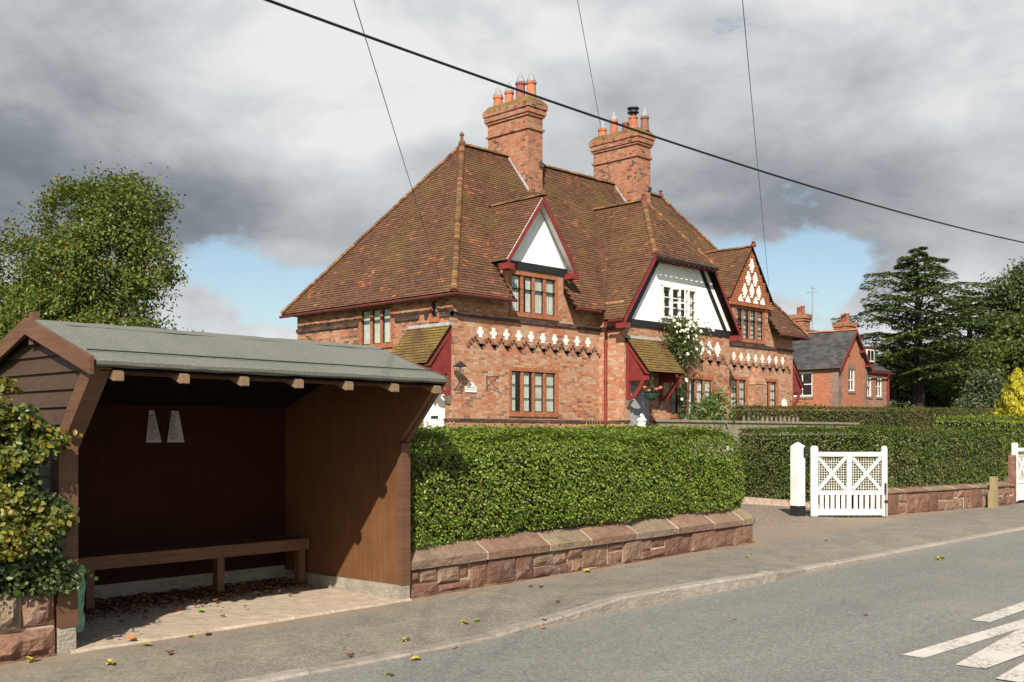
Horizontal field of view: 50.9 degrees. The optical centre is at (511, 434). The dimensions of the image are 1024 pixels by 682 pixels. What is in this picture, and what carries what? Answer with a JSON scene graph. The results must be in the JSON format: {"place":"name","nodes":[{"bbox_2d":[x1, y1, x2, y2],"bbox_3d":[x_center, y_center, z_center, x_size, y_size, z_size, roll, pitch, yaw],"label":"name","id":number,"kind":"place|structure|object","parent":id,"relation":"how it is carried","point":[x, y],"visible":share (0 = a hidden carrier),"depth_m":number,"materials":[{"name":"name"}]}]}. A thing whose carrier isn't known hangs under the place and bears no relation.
{"place":"outdoors","nodes":[
{"label":"outdoors","id":0,"kind":"place"},
{"bbox_2d":[0,500,1023,681],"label":"pavement","id":1,"kind":"structure","parent":0,"point":[239,653],"depth_m":9.56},
{"bbox_2d":[0,585,55,664],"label":"stone wall","id":2,"kind":"structure","parent":1,"relation":"on","point":[27,626],"depth_m":7.41,"materials":[{"name":"stone"}]},
{"bbox_2d":[0,373,97,598],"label":"climbing hedge","id":3,"kind":"object","parent":2,"relation":"on","point":[34,516],"visible":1,"depth_m":7.29,"materials":[{"name":"green plant"}]},
{"bbox_2d":[24,655,37,661],"bbox_3d":[-3.280,1.528,7.350,0.079,0.046,0.105,0,0,32],"label":"fallen leaf","id":4,"kind":"object","parent":1,"relation":"on","point":[28,658],"visible":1,"depth_m":7.33,"materials":[{"name":"yellow plant"}]},
{"bbox_2d":[106,659,114,664],"bbox_3d":[-2.720,1.538,7.282,0.061,0.035,0.081,0,0,-22],"label":"fallen leaf","id":5,"kind":"object","parent":1,"relation":"on","point":[111,661],"visible":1,"depth_m":7.29,"materials":[{"name":"yellow plant"}]},
{"bbox_2d":[0,312,449,654],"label":"bus shelter","id":6,"kind":"object","parent":1,"relation":"on","point":[289,458],"visible":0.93,"depth_m":10.01,"materials":[{"name":"wood"}]},
{"bbox_2d":[76,564,85,632],"bbox_3d":[-3.227,1.202,7.978,0.180,0.497,0.118,0,0,44],"label":"plastic bag","id":7,"kind":"object","parent":6,"relation":"hanging from","point":[81,618],"visible":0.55,"depth_m":7.95,"materials":[{"name":"green plastic"}]},
{"bbox_2d":[126,635,136,639],"bbox_3d":[-2.815,1.501,7.955,0.077,0.033,0.056,0,0,-9],"label":"fallen leaf","id":8,"kind":"object","parent":6,"relation":"on","point":[131,637],"visible":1,"depth_m":7.96,"materials":[{"name":"orange plant"}]},
{"bbox_2d":[146,410,161,441],"bbox_3d":[-3.358,-0.080,10.088,0.010,0.300,0.155,0,0,44],"label":"paper notice","id":9,"kind":"object","parent":6,"relation":"attached to","point":[153,434],"visible":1,"depth_m":10.08,"materials":[{"name":"white paper"}]},
{"bbox_2d":[167,411,183,441],"bbox_3d":[-3.202,-0.080,10.247,0.010,0.300,0.180,0,0,44],"label":"paper notice","id":10,"kind":"object","parent":6,"relation":"attached to","point":[175,433],"visible":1,"depth_m":10.24,"materials":[{"name":"white paper"}]},
{"bbox_2d":[83,577,311,622],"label":"leaf litter","id":11,"kind":"object","parent":6,"relation":"on","point":[201,591],"visible":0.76,"depth_m":9.88,"materials":[{"name":"brown plant"}]},
{"bbox_2d":[410,505,755,598],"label":"stone wall","id":12,"kind":"structure","parent":1,"relation":"on","point":[467,564],"depth_m":12.11,"materials":[{"name":"stone"}]},
{"bbox_2d":[409,416,747,551],"bbox_3d":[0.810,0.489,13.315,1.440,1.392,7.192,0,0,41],"label":"hedge","id":13,"kind":"object","parent":12,"relation":"on","point":[458,495],"visible":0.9,"depth_m":12.15,"materials":[{"name":"green plant"}]},
{"bbox_2d":[862,481,1015,515],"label":"stone wall","id":14,"kind":"structure","parent":1,"relation":"on","point":[915,499],"depth_m":21.98,"materials":[{"name":"stone"}]},
{"bbox_2d":[988,476,997,507],"bbox_3d":[10.267,1.245,22.956,0.120,0.710,0.240,0,0,44],"label":"stub post","id":15,"kind":"object","parent":1,"relation":"on","point":[993,497],"visible":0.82,"depth_m":22.91,"materials":[{"name":"brown wood"}]},
{"bbox_2d":[1008,455,1015,503],"bbox_3d":[11.182,1.025,24.033,0.130,1.150,0.130,0,0,44],"label":"gate post","id":16,"kind":"object","parent":1,"relation":"on","point":[1012,469],"visible":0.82,"depth_m":23.98,"materials":[{"name":"stone"}]},
{"bbox_2d":[1012,443,1023,500],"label":"gate","id":17,"kind":"structure","parent":16,"relation":"attached to","point":[1016,450],"depth_m":24.30,"materials":[{"name":"wood"}]},
{"bbox_2d":[0,0,1023,357],"label":"sky","id":18,"kind":"structure","parent":0,"point":[273,123],"materials":[{"name":"grey"}]},
{"bbox_2d":[264,0,1023,242],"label":"overhead cable","id":19,"kind":"object","parent":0,"point":[442,63],"visible":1,"depth_m":18.06,"materials":[{"name":"black rubber"}]},
{"bbox_2d":[275,530,1023,681],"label":"road","id":20,"kind":"structure","parent":0,"point":[816,626],"depth_m":8.85,"materials":[{"name":"grey asphalt"}]},
{"bbox_2d":[226,527,1023,681],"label":"kerb","id":21,"kind":"structure","parent":20,"relation":"on","point":[614,603],"depth_m":10.17,"materials":[{"name":"concrete"}]},
{"bbox_2d":[902,602,1023,681],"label":"road marking","id":22,"kind":"object","parent":20,"relation":"on","point":[1008,647],"visible":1,"depth_m":8.34,"materials":[{"name":"paint"}]},
{"bbox_2d":[566,495,845,609],"bbox_3d":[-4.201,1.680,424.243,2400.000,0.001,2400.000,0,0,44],"label":"ground","id":23,"kind":"structure","parent":0,"point":[746,496],"depth_m":28.90,"materials":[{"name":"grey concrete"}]},
{"bbox_2d":[741,503,856,527],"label":"drive","id":24,"kind":"structure","parent":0,"point":[767,515],"depth_m":20.26,"materials":[{"name":"beige gravel"}]},
{"bbox_2d":[790,442,809,515],"bbox_3d":[5.501,0.865,20.458,0.372,1.470,0.210,0,0,-29],"label":"gate post","id":25,"kind":"object","parent":24,"relation":"on","point":[798,452],"visible":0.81,"depth_m":20.35,"materials":[{"name":"white paint"}]},
{"bbox_2d":[742,496,858,508],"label":"stone wall","id":26,"kind":"structure","parent":24,"relation":"on","point":[767,501],"depth_m":23.26,"materials":[{"name":"stone"}]},
{"bbox_2d":[810,446,887,515],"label":"gate","id":27,"kind":"structure","parent":24,"relation":"on","point":[814,485],"depth_m":20.14,"materials":[{"name":"white paint"},{"name":"wood"}]},
{"bbox_2d":[689,454,1023,481],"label":"garden ground","id":28,"kind":"structure","parent":0,"point":[1006,479],"depth_m":27.60,"materials":[{"name":"green plant"}]},
{"bbox_2d":[0,210,88,340],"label":"ash tree","id":29,"kind":"object","parent":28,"relation":"on","point":[11,246],"visible":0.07,"depth_m":34.11,"materials":[{"name":"green plant"}]},
{"bbox_2d":[0,160,203,337],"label":"ash tree","id":30,"kind":"object","parent":28,"relation":"on","point":[108,228],"visible":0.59,"depth_m":32.19,"materials":[{"name":"green plant"}]},
{"bbox_2d":[279,70,810,429],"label":"brick cottage","id":31,"kind":"structure","parent":28,"relation":"on","point":[558,297],"depth_m":31.89,"materials":[{"name":"brick"}]},
{"bbox_2d":[359,303,392,347],"bbox_3d":[-3.794,-3.030,30.170,1.520,1.220,0.165,0,0,44],"label":"window","id":32,"kind":"structure","parent":31,"relation":"in","point":[375,322],"depth_m":30.22,"materials":[{"name":"orange wood"}]},
{"bbox_2d":[353,0,443,290],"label":"telephone wire","id":33,"kind":"object","parent":31,"relation":"attached to","point":[393,127],"visible":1,"depth_m":16.08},
{"bbox_2d":[428,298,438,322],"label":"window","id":34,"kind":"structure","parent":31,"relation":"in","point":[432,318],"depth_m":28.48,"materials":[{"name":"orange stone"}]},
{"bbox_2d":[424,374,444,429],"bbox_3d":[-2.021,-0.535,28.507,0.920,2.130,0.058,0,0,44],"label":"door","id":35,"kind":"structure","parent":31,"relation":"in","point":[436,412],"depth_m":28.43,"materials":[{"name":"white paint"}]},
{"bbox_2d":[453,361,467,389],"bbox_3d":[-1.336,-1.536,27.777,0.393,0.749,0.396,0,0,1],"label":"wall lantern","id":36,"kind":"object","parent":31,"relation":"attached to","point":[460,364],"depth_m":27.71,"materials":[{"name":"metal"}]},
{"bbox_2d":[465,382,476,391],"bbox_3d":[-1.082,-1.265,28.369,0.050,0.270,0.400,0,0,44],"label":"name plaque","id":37,"kind":"object","parent":31,"relation":"attached to","point":[470,387],"visible":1,"depth_m":28.35,"materials":[{"name":"white paint"}]},
{"bbox_2d":[486,375,499,388],"bbox_3d":[-0.500,-1.410,28.715,0.424,0.380,0.037,0,0,30],"label":"basket bracket","id":38,"kind":"object","parent":31,"relation":"attached to","point":[492,381],"visible":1,"depth_m":28.76,"materials":[{"name":"metal"}]},
{"bbox_2d":[509,367,558,416],"bbox_3d":[0.587,-1.190,30.164,0.165,1.360,2.020,0,0,44],"label":"window","id":39,"kind":"structure","parent":31,"relation":"in","point":[543,398],"depth_m":30.17,"materials":[{"name":"orange wood"}]},
{"bbox_2d":[509,270,558,320],"bbox_3d":[0.587,-3.900,30.164,0.165,1.260,2.020,0,0,44],"label":"window","id":40,"kind":"structure","parent":31,"relation":"in","point":[538,305],"depth_m":30.17,"materials":[{"name":"orange wood"}]},
{"bbox_2d":[577,0,614,200],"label":"telephone wire","id":41,"kind":"object","parent":31,"relation":"attached to","point":[593,88],"visible":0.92,"depth_m":23.30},
{"bbox_2d":[630,384,648,427],"bbox_3d":[3.779,-0.485,32.181,0.060,2.030,1.050,0,0,44],"label":"door","id":42,"kind":"structure","parent":31,"relation":"in","point":[640,405],"depth_m":32.16,"materials":[{"name":"white paint"}]},
{"bbox_2d":[642,357,661,400],"bbox_3d":[4.083,-1.641,31.220,0.609,1.281,0.586,0,0,44],"label":"hanging basket","id":43,"kind":"object","parent":31,"relation":"hanging from","point":[650,396],"visible":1,"depth_m":31.13,"materials":[{"name":"metal"}]},
{"bbox_2d":[660,284,698,322],"bbox_3d":[5.267,-4.081,33.403,0.455,1.022,1.920,0,0,44],"label":"window","id":44,"kind":"structure","parent":31,"relation":"in","point":[687,299],"depth_m":33.45,"materials":[{"name":"white paint"}]},
{"bbox_2d":[650,315,714,419],"bbox_3d":[5.291,-1.618,33.005,0.644,4.140,3.295,0,0,44],"label":"climbing rose","id":45,"kind":"object","parent":31,"relation":"attached to","point":[682,346],"visible":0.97,"depth_m":33.07,"materials":[{"name":"green plant"}]},
{"bbox_2d":[670,375,713,418],"bbox_3d":[5.669,-1.190,34.018,0.165,1.360,2.400,0,0,44],"label":"window","id":46,"kind":"structure","parent":31,"relation":"in","point":[698,381],"depth_m":34.14,"materials":[{"name":"orange stone"}]},
{"bbox_2d":[729,376,747,410],"bbox_3d":[7.717,-1.275,37.436,0.165,1.530,1.650,0,0,44],"label":"window","id":47,"kind":"structure","parent":31,"relation":"in","point":[739,385],"depth_m":37.61,"materials":[{"name":"orange stone"}]},
{"bbox_2d":[735,305,765,343],"bbox_3d":[8.407,-3.900,38.140,0.165,1.260,1.960,0,0,44],"label":"window","id":48,"kind":"structure","parent":31,"relation":"in","point":[761,312],"depth_m":38.30,"materials":[{"name":"orange stone"}]},
{"bbox_2d":[742,0,768,284],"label":"telephone wire","id":49,"kind":"object","parent":31,"relation":"attached to","point":[753,123],"visible":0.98,"depth_m":20.12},
{"bbox_2d":[764,378,777,409],"bbox_3d":[9.348,-1.275,39.100,0.165,1.530,1.110,0,0,44],"label":"window","id":50,"kind":"structure","parent":31,"relation":"in","point":[772,384],"depth_m":39.30,"materials":[{"name":"orange stone"}]},
{"bbox_2d":[589,406,599,425],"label":"dry stems","id":51,"kind":"object","parent":28,"relation":"on","point":[592,417],"visible":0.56,"depth_m":31.20,"materials":[{"name":"plant"}]},
{"bbox_2d":[636,414,646,426],"bbox_3d":[3.771,-0.030,31.244,0.400,1.180,0.400,0,0,44],"label":"garden urn","id":52,"kind":"object","parent":28,"relation":"on","point":[642,420],"visible":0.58,"depth_m":31.15,"materials":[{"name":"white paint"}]},
{"bbox_2d":[675,381,739,444],"bbox_3d":[6.051,-0.505,33.382,1.830,2.329,2.893,0,0,44],"label":"garden shrub","id":53,"kind":"object","parent":28,"relation":"on","point":[706,408],"visible":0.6,"depth_m":33.13,"materials":[{"name":"green plant"}]},
{"bbox_2d":[727,403,763,424],"bbox_3d":[7.412,-0.208,34.585,1.185,1.735,1.738,0,0,44],"label":"garden shrub","id":54,"kind":"object","parent":28,"relation":"on","point":[743,410],"visible":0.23,"depth_m":34.55,"materials":[{"name":"green plant"}]},
{"bbox_2d":[656,419,858,454],"bbox_3d":[8.363,0.150,34.934,0.170,1.200,12.100,0,0,44],"label":"timber fence","id":55,"kind":"object","parent":28,"relation":"on","point":[733,428],"visible":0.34,"depth_m":33.52,"materials":[{"name":"grey wood"}]},
{"bbox_2d":[743,416,798,423],"bbox_3d":[8.573,0.015,35.498,0.060,1.270,3.600,0,0,44],"label":"picket fence","id":56,"kind":"object","parent":28,"relation":"on","point":[793,419],"visible":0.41,"depth_m":35.56,"materials":[{"name":"grey wood"}]},
{"bbox_2d":[794,399,830,410],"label":"garden shrub","id":57,"kind":"object","parent":28,"relation":"on","point":[813,405],"visible":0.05,"depth_m":40.94,"materials":[{"name":"green plant"}]},
{"bbox_2d":[789,285,895,410],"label":"brick house","id":58,"kind":"structure","parent":28,"relation":"on","point":[837,365],"depth_m":73.95,"materials":[{"name":"red brick"}]},
{"bbox_2d":[794,372,813,398],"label":"window","id":59,"kind":"structure","parent":58,"relation":"in","point":[802,396],"depth_m":73.73,"materials":[{"name":"white paint"}]},
{"bbox_2d":[848,365,855,393],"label":"window","id":60,"kind":"structure","parent":58,"relation":"in","point":[851,367],"depth_m":73.38,"materials":[{"name":"white paint"}]},
{"bbox_2d":[867,373,872,398],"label":"window","id":61,"kind":"structure","parent":58,"relation":"in","point":[869,374],"depth_m":76.62,"materials":[{"name":"white paint"}]},
{"bbox_2d":[876,373,882,398],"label":"window","id":62,"kind":"structure","parent":58,"relation":"in","point":[878,375],"depth_m":77.52,"materials":[{"name":"white paint"}]},
{"bbox_2d":[729,402,1008,434],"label":"hedge","id":63,"kind":"object","parent":28,"relation":"on","point":[875,416],"visible":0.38,"depth_m":41.00,"materials":[{"name":"green plant"}]},
{"bbox_2d":[737,421,1005,504],"bbox_3d":[7.692,0.562,23.967,4.735,1.707,5.120,0,0,44],"label":"hedge","id":64,"kind":"object","parent":28,"relation":"on","point":[944,456],"visible":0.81,"depth_m":22.61,"materials":[{"name":"green plant"}]},
{"bbox_2d":[880,399,914,411],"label":"shrub","id":65,"kind":"object","parent":28,"relation":"on","point":[905,404],"visible":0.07,"depth_m":73.67,"materials":[{"name":"green plant"}]},
{"bbox_2d":[831,246,994,411],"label":"cedar tree","id":66,"kind":"object","parent":28,"relation":"on","point":[918,370],"visible":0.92,"depth_m":79.01,"materials":[{"name":"green plant"}]},
{"bbox_2d":[874,347,959,411],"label":"broadleaf tree","id":67,"kind":"object","parent":28,"relation":"on","point":[899,393],"visible":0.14,"depth_m":92.80,"materials":[{"name":"green plant"}]},
{"bbox_2d":[894,357,965,411],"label":"broadleaf tree","id":68,"kind":"object","parent":28,"relation":"on","point":[947,400],"visible":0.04,"depth_m":93.59,"materials":[{"name":"green plant"}]},
{"bbox_2d":[891,290,1023,397],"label":"broadleaf tree","id":69,"kind":"object","parent":28,"relation":"on","point":[969,335],"visible":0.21,"depth_m":85.06,"materials":[{"name":"green plant"}]},
{"bbox_2d":[933,411,1023,476],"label":"hedge","id":70,"kind":"object","parent":28,"relation":"on","point":[1014,432],"visible":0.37,"depth_m":27.54,"materials":[{"name":"green plant"}]},
{"bbox_2d":[939,362,1019,411],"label":"bush","id":71,"kind":"object","parent":28,"relation":"on","point":[985,393],"visible":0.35,"depth_m":61.41,"materials":[{"name":"green plant"}]},
{"bbox_2d":[953,303,1023,406],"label":"broadleaf tree","id":72,"kind":"object","parent":28,"relation":"on","point":[1003,352],"visible":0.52,"depth_m":69.70,"materials":[{"name":"green plant"}]},
{"bbox_2d":[974,256,1023,358],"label":"broadleaf tree","id":73,"kind":"object","parent":28,"relation":"on","point":[1009,293],"visible":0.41,"depth_m":85.75,"materials":[{"name":"green plant"}]},
{"bbox_2d":[990,367,1023,422],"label":"golden conifer","id":74,"kind":"object","parent":28,"relation":"on","point":[1014,404],"visible":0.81,"depth_m":45.21,"materials":[{"name":"yellow plant"}]}
]}

